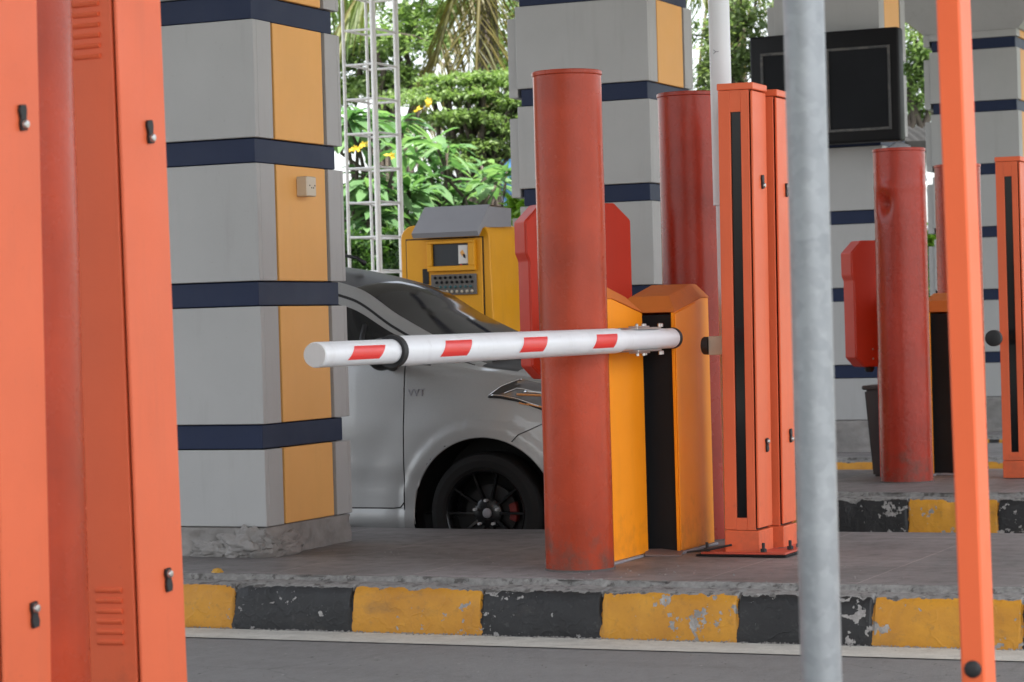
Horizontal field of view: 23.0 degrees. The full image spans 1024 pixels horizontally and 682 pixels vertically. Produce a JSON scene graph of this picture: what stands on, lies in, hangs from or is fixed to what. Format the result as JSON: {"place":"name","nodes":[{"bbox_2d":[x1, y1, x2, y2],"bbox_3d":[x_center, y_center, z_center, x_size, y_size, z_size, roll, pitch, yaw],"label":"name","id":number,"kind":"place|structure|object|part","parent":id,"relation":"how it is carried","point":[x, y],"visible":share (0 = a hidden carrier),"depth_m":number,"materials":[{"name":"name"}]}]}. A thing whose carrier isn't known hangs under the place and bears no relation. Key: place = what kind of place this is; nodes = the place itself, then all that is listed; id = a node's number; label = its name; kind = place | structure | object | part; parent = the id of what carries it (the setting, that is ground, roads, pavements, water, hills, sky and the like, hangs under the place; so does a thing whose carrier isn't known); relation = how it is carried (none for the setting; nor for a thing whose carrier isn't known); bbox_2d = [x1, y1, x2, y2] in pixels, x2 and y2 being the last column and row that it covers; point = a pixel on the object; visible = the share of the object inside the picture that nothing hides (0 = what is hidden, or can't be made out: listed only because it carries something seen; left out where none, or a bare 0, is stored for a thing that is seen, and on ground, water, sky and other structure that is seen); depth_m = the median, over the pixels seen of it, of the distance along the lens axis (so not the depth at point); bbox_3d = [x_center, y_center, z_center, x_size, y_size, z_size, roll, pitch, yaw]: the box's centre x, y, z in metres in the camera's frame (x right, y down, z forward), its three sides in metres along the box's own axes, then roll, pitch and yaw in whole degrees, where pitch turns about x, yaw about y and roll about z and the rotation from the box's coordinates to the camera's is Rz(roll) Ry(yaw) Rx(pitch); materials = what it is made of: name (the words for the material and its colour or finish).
{"place":"outdoors","nodes":[
{"label":"outdoors","id":0,"kind":"place"},
{"bbox_2d":[72,0,186,681],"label":"sensor tower","id":1,"kind":"structure","parent":0,"point":[136,595],"depth_m":6.14,"materials":[{"name":"orange metal"}]},
{"bbox_2d":[113,0,186,681],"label":"door","id":2,"kind":"structure","parent":1,"relation":"in","point":[137,23],"depth_m":6.18,"materials":[{"name":"pink paint"}]},
{"bbox_2d":[211,568,223,572],"bbox_3d":[-1.224,0.958,10.450,0.042,0.032,0.043,-2,0,-33],"label":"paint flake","id":3,"kind":"object","parent":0,"point":[217,570],"visible":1,"depth_m":10.44,"materials":[{"name":"yellow paint"}]},
{"bbox_2d":[182,527,1023,586],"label":"pavement","id":4,"kind":"structure","parent":0,"point":[876,556],"depth_m":10.51,"materials":[{"name":"grey concrete"}]},
{"bbox_2d":[189,539,225,556],"bbox_3d":[-1.310,0.941,11.188,0.280,0.121,0.083,-1,0,24],"label":"mortar lump","id":5,"kind":"object","parent":4,"relation":"on","point":[207,548],"visible":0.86,"depth_m":11.17,"materials":[{"name":"concrete"}]},
{"bbox_2d":[216,524,279,557],"bbox_3d":[-1.183,0.901,11.119,0.314,0.185,0.134,-1,0,24],"label":"mortar lump","id":6,"kind":"object","parent":4,"relation":"on","point":[244,540],"visible":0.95,"depth_m":11.08,"materials":[{"name":"concrete"}]},
{"bbox_2d":[160,0,351,557],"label":"canopy column","id":7,"kind":"structure","parent":4,"relation":"on","point":[252,106],"depth_m":11.22,"materials":[{"name":"paint"}]},
{"bbox_2d":[296,176,315,196],"bbox_3d":[-0.936,-0.702,11.438,0.056,0.090,0.090,-1,0,24],"label":"socket box","id":8,"kind":"object","parent":7,"relation":"attached to","point":[306,186],"visible":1,"depth_m":11.40,"materials":[{"name":"beige plastic"}]},
{"bbox_2d":[261,529,303,556],"bbox_3d":[-1.020,0.915,11.206,0.117,0.140,0.366,-1,0,24],"label":"mortar lump","id":9,"kind":"object","parent":4,"relation":"on","point":[290,541],"visible":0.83,"depth_m":11.18,"materials":[{"name":"concrete"}]},
{"bbox_2d":[514,203,631,378],"bbox_3d":[0.290,0.153,11.209,0.500,1.526,0.158,-2,0,-19],"label":"sign post","id":10,"kind":"object","parent":4,"relation":"on","point":[618,253],"visible":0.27,"depth_m":11.17,"materials":[{"name":"red metal"}]},
{"bbox_2d":[531,68,615,571],"bbox_3d":[0.249,-0.079,10.190,0.290,2.030,0.290,-1,0,24],"label":"steel bollard","id":11,"kind":"object","parent":4,"relation":"on","point":[572,295],"visible":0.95,"depth_m":10.07,"materials":[{"name":"red metal"}]},
{"bbox_2d":[545,288,647,564],"bbox_3d":[0.350,0.342,10.536,0.296,1.154,0.474,-1,0,24],"label":"barrier cabinet","id":12,"kind":"object","parent":4,"relation":"on","point":[628,449],"visible":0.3,"depth_m":10.50,"materials":[{"name":"orange metal"}]},
{"bbox_2d":[645,549,682,556],"bbox_3d":[0.645,0.899,10.668,0.180,0.009,0.147,1,6,-5],"label":"tile fragment","id":13,"kind":"object","parent":4,"relation":"on","point":[657,552],"visible":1,"depth_m":10.64,"materials":[{"name":"brown tile"}]},
{"bbox_2d":[628,284,717,553],"bbox_3d":[0.667,0.330,10.951,0.296,1.154,0.474,-1,0,24],"label":"barrier cabinet","id":14,"kind":"object","parent":4,"relation":"on","point":[678,447],"visible":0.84,"depth_m":10.76,"materials":[{"name":"orange metal"}]},
{"bbox_2d":[304,323,682,367],"bbox_3d":[0.011,0.016,9.237,0.168,0.132,3.214,-1,0,24],"label":"boom barrier","id":15,"kind":"object","parent":14,"relation":"attached to","point":[392,351],"visible":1,"depth_m":8.85,"materials":[{"name":"white metal"}]},
{"bbox_3d":[0.758,0.360,10.816,0.005,1.051,0.264,-1,0,24],"label":"side door","id":16,"kind":"part","parent":14,"relation":"part of","materials":[{"name":"orange paint"}]},
{"bbox_2d":[656,90,724,540],"bbox_3d":[0.830,-0.108,11.419,0.296,2.040,0.296,-1,0,24],"label":"steel bollard","id":17,"kind":"object","parent":4,"relation":"on","point":[688,234],"visible":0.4,"depth_m":11.29,"materials":[{"name":"red metal"}]},
{"bbox_2d":[686,544,731,552],"bbox_3d":[0.825,0.869,10.521,0.194,0.038,0.016,-1,0,15],"label":"metal scrap","id":18,"kind":"object","parent":4,"relation":"on","point":[713,548],"visible":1,"depth_m":10.51,"materials":[{"name":"black metal"}]},
{"bbox_2d":[696,540,797,556],"bbox_3d":[1.067,0.867,10.736,0.395,0.057,0.565,-1,0,24],"label":"base plate","id":19,"kind":"object","parent":4,"relation":"on","point":[789,550],"visible":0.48,"depth_m":10.50,"materials":[{"name":"orange metal"}]},
{"bbox_2d":[708,0,730,525],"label":"lamp pole","id":20,"kind":"object","parent":19,"relation":"on","point":[719,40],"visible":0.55,"depth_m":10.94,"materials":[{"name":"metal"}]},
{"bbox_2d":[717,82,772,551],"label":"sensor tower","id":21,"kind":"structure","parent":19,"relation":"on","point":[745,309],"depth_m":10.52,"materials":[{"name":"orange metal"}]},
{"bbox_2d":[701,336,721,354],"bbox_3d":[0.863,0.019,10.670,0.107,0.080,0.076,-1,0,24],"label":"side buzzer","id":22,"kind":"object","parent":21,"relation":"attached to","point":[711,345],"visible":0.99,"depth_m":10.65,"materials":[{"name":"beige plastic"}]},
{"bbox_2d":[750,90,771,527],"bbox_3d":[1.056,-0.135,10.561,0.027,1.828,0.181,-1,1,24],"label":"door","id":23,"kind":"structure","parent":21,"relation":"in","point":[757,100],"depth_m":10.55,"materials":[{"name":"pink paint"}]},
{"bbox_2d":[761,89,796,546],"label":"sensor tower","id":24,"kind":"structure","parent":19,"relation":"on","point":[782,445],"depth_m":10.69,"materials":[{"name":"orange metal"}]},
{"bbox_2d":[774,97,795,523],"bbox_3d":[1.178,-0.132,10.753,0.027,1.813,0.181,-1,1,24],"label":"door","id":25,"kind":"structure","parent":24,"relation":"in","point":[787,438],"depth_m":10.73,"materials":[{"name":"pink paint"}]},
{"bbox_2d":[185,637,1023,681],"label":"road","id":26,"kind":"structure","parent":0,"point":[223,659],"depth_m":8.81,"materials":[{"name":"grey asphalt"}]},
{"bbox_2d":[183,572,1023,649],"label":"kerb","id":27,"kind":"structure","parent":26,"relation":"on","point":[922,616],"depth_m":9.56,"materials":[{"name":"paint"}]},
{"bbox_2d":[185,628,1023,660],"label":"road line","id":28,"kind":"object","parent":26,"relation":"on","point":[868,651],"visible":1,"depth_m":9.35,"materials":[{"name":"paint"}]},
{"bbox_2d":[186,550,1023,681],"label":"grit","id":29,"kind":"object","parent":26,"relation":"on","point":[405,633],"visible":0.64,"depth_m":9.55,"materials":[{"name":"stone"}]},
{"bbox_2d":[331,0,933,225],"label":"sky","id":30,"kind":"structure","parent":0,"point":[339,159],"materials":[{"name":"white"}]},
{"bbox_2d":[795,469,1023,492],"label":"pavement","id":31,"kind":"structure","parent":0,"point":[859,480],"depth_m":15.10,"materials":[{"name":"grey concrete"}]},
{"bbox_2d":[341,0,403,277],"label":"lattice mast","id":32,"kind":"object","parent":31,"relation":"on","point":[379,237],"visible":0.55,"depth_m":17.69,"materials":[{"name":"silver metal"}]},
{"bbox_2d":[401,204,519,331],"bbox_3d":[-0.275,0.049,15.649,0.645,1.765,0.700,-1,0,24],"label":"toll machine","id":33,"kind":"object","parent":31,"relation":"on","point":[465,254],"visible":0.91,"depth_m":15.39,"materials":[{"name":"metal"}]},
{"bbox_3d":[-0.400,0.030,15.423,0.510,1.312,0.013,-1,0,24],"label":"front door","id":34,"kind":"part","parent":33,"relation":"part of","materials":[{"name":"metal"}]},
{"bbox_2d":[507,0,692,295],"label":"canopy column","id":35,"kind":"structure","parent":31,"relation":"on","point":[638,53],"depth_m":15.72,"materials":[{"name":"paint"}]},
{"bbox_2d":[841,240,880,476],"bbox_3d":[2.346,0.113,15.809,0.500,1.491,0.158,-2,0,-19],"label":"sign post","id":36,"kind":"object","parent":31,"relation":"on","point":[858,268],"visible":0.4,"depth_m":15.69,"materials":[{"name":"red metal"}]},
{"bbox_2d":[862,384,879,475],"bbox_3d":[2.454,0.565,16.007,0.356,0.578,0.356,-1,0,24],"label":"waste bin","id":37,"kind":"object","parent":31,"relation":"on","point":[871,397],"visible":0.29,"depth_m":15.92,"materials":[{"name":"black plastic"}]},
{"bbox_2d":[872,147,933,482],"bbox_3d":[2.392,-0.153,15.376,0.328,2.050,0.333,-1,0,24],"label":"steel bollard","id":38,"kind":"object","parent":31,"relation":"on","point":[902,302],"visible":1,"depth_m":15.24,"materials":[{"name":"metal"}]},
{"bbox_2d":[929,311,936,475],"bbox_3d":[2.469,0.279,15.704,0.226,1.154,0.474,-1,0,24],"label":"barrier cabinet","id":39,"kind":"object","parent":31,"relation":"on","point":[931,395],"visible":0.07,"depth_m":15.86,"materials":[{"name":"metal"}]},
{"bbox_2d":[929,293,953,474],"bbox_3d":[2.782,0.267,16.112,0.296,1.154,0.474,-1,0,24],"label":"barrier cabinet","id":40,"kind":"object","parent":31,"relation":"on","point":[942,412],"visible":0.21,"depth_m":15.91,"materials":[{"name":"black metal"}]},
{"bbox_2d":[933,163,988,468],"bbox_3d":[2.966,-0.160,16.599,0.312,2.015,0.312,-1,0,24],"label":"steel bollard","id":41,"kind":"object","parent":31,"relation":"on","point":[940,244],"visible":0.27,"depth_m":16.53,"materials":[{"name":"metal"}]},
{"bbox_2d":[836,443,1002,457],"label":"pavement","id":42,"kind":"structure","parent":0,"point":[995,449],"depth_m":20.28,"materials":[{"name":"grey concrete"}]},
{"bbox_2d":[767,0,907,451],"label":"canopy column","id":43,"kind":"structure","parent":42,"relation":"on","point":[851,195],"depth_m":20.67,"materials":[{"name":"paint"}]},
{"bbox_2d":[750,27,909,147],"bbox_3d":[2.622,-1.995,20.527,1.314,1.036,0.310,-1,0,24],"label":"display board","id":44,"kind":"object","parent":43,"relation":"attached to","point":[865,84],"visible":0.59,"depth_m":20.29,"materials":[{"name":"black metal"}]},
{"bbox_2d":[987,431,1001,434],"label":"pavement","id":45,"kind":"structure","parent":0,"point":[994,432],"depth_m":25.02,"materials":[{"name":"grey concrete"}]},
{"bbox_2d":[904,0,1023,430],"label":"canopy column","id":46,"kind":"structure","parent":45,"relation":"on","point":[997,30],"depth_m":25.37,"materials":[{"name":"concrete"}]},
{"bbox_2d":[994,156,1023,477],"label":"sensor tower","id":47,"kind":"structure","parent":0,"point":[1009,171],"depth_m":15.39,"materials":[{"name":"orange metal"}]},
{"bbox_2d":[985,330,1002,345],"bbox_3d":[2.949,-0.019,15.312,0.103,0.100,0.302,-1,0,17],"label":"side buzzer","id":48,"kind":"object","parent":47,"relation":"attached to","point":[993,337],"visible":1,"depth_m":15.18,"materials":[{"name":"black plastic"}]},
{"bbox_2d":[1018,162,1023,360],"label":"door","id":49,"kind":"structure","parent":47,"relation":"in","point":[1020,164],"depth_m":15.35,"materials":[{"name":"pink paint"}]},
{"label":"ground","id":50,"kind":"structure","parent":0,"visible":0},
{"bbox_2d":[344,220,408,276],"bbox_3d":[-1.104,0.115,23.012,1.238,2.501,1.245,-1,0,14],"label":"shrub","id":51,"kind":"object","parent":50,"relation":"on","point":[360,248],"visible":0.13,"depth_m":22.84,"materials":[{"name":"green plant"}]},
{"bbox_2d":[334,97,445,267],"bbox_3d":[-1.345,-0.494,24.503,1.454,3.709,2.273,-2,0,-4],"label":"frangipani tree","id":52,"kind":"object","parent":50,"relation":"on","point":[415,197],"visible":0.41,"depth_m":24.02,"materials":[{"name":"green plant"}]},
{"bbox_2d":[331,0,475,180],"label":"broadleaf tree","id":53,"kind":"object","parent":50,"relation":"on","point":[409,17],"visible":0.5,"depth_m":32.80,"materials":[{"name":"green plant"}]},
{"bbox_2d":[378,63,522,204],"bbox_3d":[-0.528,-0.927,28.460,2.120,4.478,1.333,-2,0,-20],"label":"tiered tree","id":54,"kind":"object","parent":50,"relation":"on","point":[482,118],"visible":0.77,"depth_m":28.26,"materials":[{"name":"green plant"}]},
{"bbox_2d":[384,0,517,121],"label":"broadleaf tree","id":55,"kind":"object","parent":50,"relation":"on","point":[512,10],"visible":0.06,"depth_m":36.10,"materials":[{"name":"green plant"}]},
{"bbox_2d":[402,127,511,225],"bbox_3d":[-0.671,-0.430,26.019,1.569,3.525,2.016,-2,0,-18],"label":"frangipani tree","id":56,"kind":"object","parent":50,"relation":"on","point":[436,154],"visible":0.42,"depth_m":25.64,"materials":[{"name":"green plant"}]},
{"bbox_2d":[456,134,520,205],"bbox_3d":[0.018,-0.653,31.987,1.450,3.830,2.220,-2,0,0],"label":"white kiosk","id":57,"kind":"object","parent":50,"relation":"on","point":[508,191],"visible":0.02,"depth_m":30.94,"materials":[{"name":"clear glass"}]},
{"bbox_2d":[498,192,527,225],"bbox_3d":[0.201,0.011,21.912,0.603,2.646,0.858,-1,0,24],"label":"shrub","id":58,"kind":"object","parent":50,"relation":"on","point":[514,204],"visible":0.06,"depth_m":21.82,"materials":[{"name":"green plant"}]},
{"bbox_2d":[330,0,735,205],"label":"coconut palm","id":59,"kind":"object","parent":50,"relation":"on","point":[485,15],"visible":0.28,"depth_m":29.99,"materials":[{"name":"green plant"}]},
{"bbox_2d":[691,0,773,89],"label":"broadleaf tree","id":60,"kind":"object","parent":50,"relation":"on","point":[740,57],"visible":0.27,"depth_m":29.79,"materials":[{"name":"green plant"}]},
{"bbox_2d":[686,0,921,89],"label":"coconut palm","id":61,"kind":"object","parent":50,"relation":"on","point":[730,8],"visible":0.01,"depth_m":33.14,"materials":[{"name":"green plant"}]},
{"bbox_2d":[905,126,927,229],"bbox_3d":[4.976,-0.770,30.521,1.400,3.812,1.550,-2,0,0],"label":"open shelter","id":62,"kind":"object","parent":50,"relation":"on","point":[916,137],"visible":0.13,"depth_m":30.15,"materials":[{"name":"white"}]},
{"bbox_2d":[903,22,933,173],"bbox_3d":[5.979,-2.364,36.135,1.671,6.895,1.331,-2,0,-34],"label":"broadleaf tree","id":63,"kind":"object","parent":50,"relation":"on","point":[913,72],"visible":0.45,"depth_m":35.76,"materials":[{"name":"green plant"}]},
{"bbox_2d":[927,222,935,296],"bbox_3d":[5.198,-0.162,31.065,0.597,2.599,1.304,-2,0,10],"label":"shrub","id":64,"kind":"object","parent":50,"relation":"on","point":[930,239],"visible":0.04,"depth_m":30.71,"materials":[{"name":"green plant"}]},
{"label":"pavement","id":65,"kind":"structure","parent":0,"visible":0},
{"bbox_2d":[0,0,50,681],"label":"sensor tower","id":66,"kind":"structure","parent":65,"relation":"on","point":[25,647],"depth_m":5.58,"materials":[{"name":"orange metal"}]},
{"bbox_2d":[0,0,50,681],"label":"door","id":67,"kind":"structure","parent":66,"relation":"in","point":[24,545],"depth_m":5.58,"materials":[{"name":"pink paint"}]},
{"bbox_2d":[37,0,90,681],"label":"steel bollard","id":68,"kind":"object","parent":65,"relation":"on","point":[68,578],"visible":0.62,"depth_m":5.70,"materials":[{"name":"metal"}]},
{"bbox_2d":[783,0,841,681],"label":"galvanised pole","id":69,"kind":"object","parent":65,"relation":"on","point":[812,339],"depth_m":4.57,"materials":[{"name":"metal"}]},
{"bbox_2d":[936,0,995,681],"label":"orange bar","id":70,"kind":"object","parent":65,"relation":"on","point":[965,330],"visible":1,"depth_m":5.22,"materials":[{"name":"paint"}]},
{"label":"road","id":71,"kind":"structure","parent":0,"visible":0},
{"bbox_2d":[332,254,544,528],"bbox_3d":[-1.011,0.332,13.841,4.220,1.701,2.180,-1,0,24],"label":"parked car","id":72,"kind":"object","parent":71,"relation":"on","point":[448,446],"visible":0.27,"depth_m":12.72,"materials":[{"name":"silver metal"}]},
{"bbox_3d":[-0.886,-0.078,13.030,1.120,0.394,0.160,-1,0,24],"label":"side window","id":73,"kind":"part","parent":72,"relation":"part of","materials":[{"name":"black glass"}]},
{"bbox_3d":[-1.011,0.468,12.926,1.011,0.790,0.090,-1,0,24],"label":"door","id":74,"kind":"part","parent":72,"relation":"part of","materials":[{"name":"silver metal"}]},
{"bbox_2d":[791,491,1023,532],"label":"kerb","id":75,"kind":"structure","parent":71,"relation":"on","point":[896,511],"depth_m":14.21,"materials":[{"name":"paint"}]},
{"label":"road","id":76,"kind":"structure","parent":0,"visible":0},
{"bbox_2d":[836,457,1003,469],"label":"kerb","id":77,"kind":"structure","parent":76,"relation":"on","point":[852,463],"depth_m":19.62,"materials":[{"name":"paint"}]},
{"label":"road","id":78,"kind":"structure","parent":0,"visible":0},
{"bbox_2d":[987,435,1002,442],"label":"kerb","id":79,"kind":"structure","parent":78,"relation":"on","point":[994,438],"depth_m":24.35,"materials":[{"name":"paint"}]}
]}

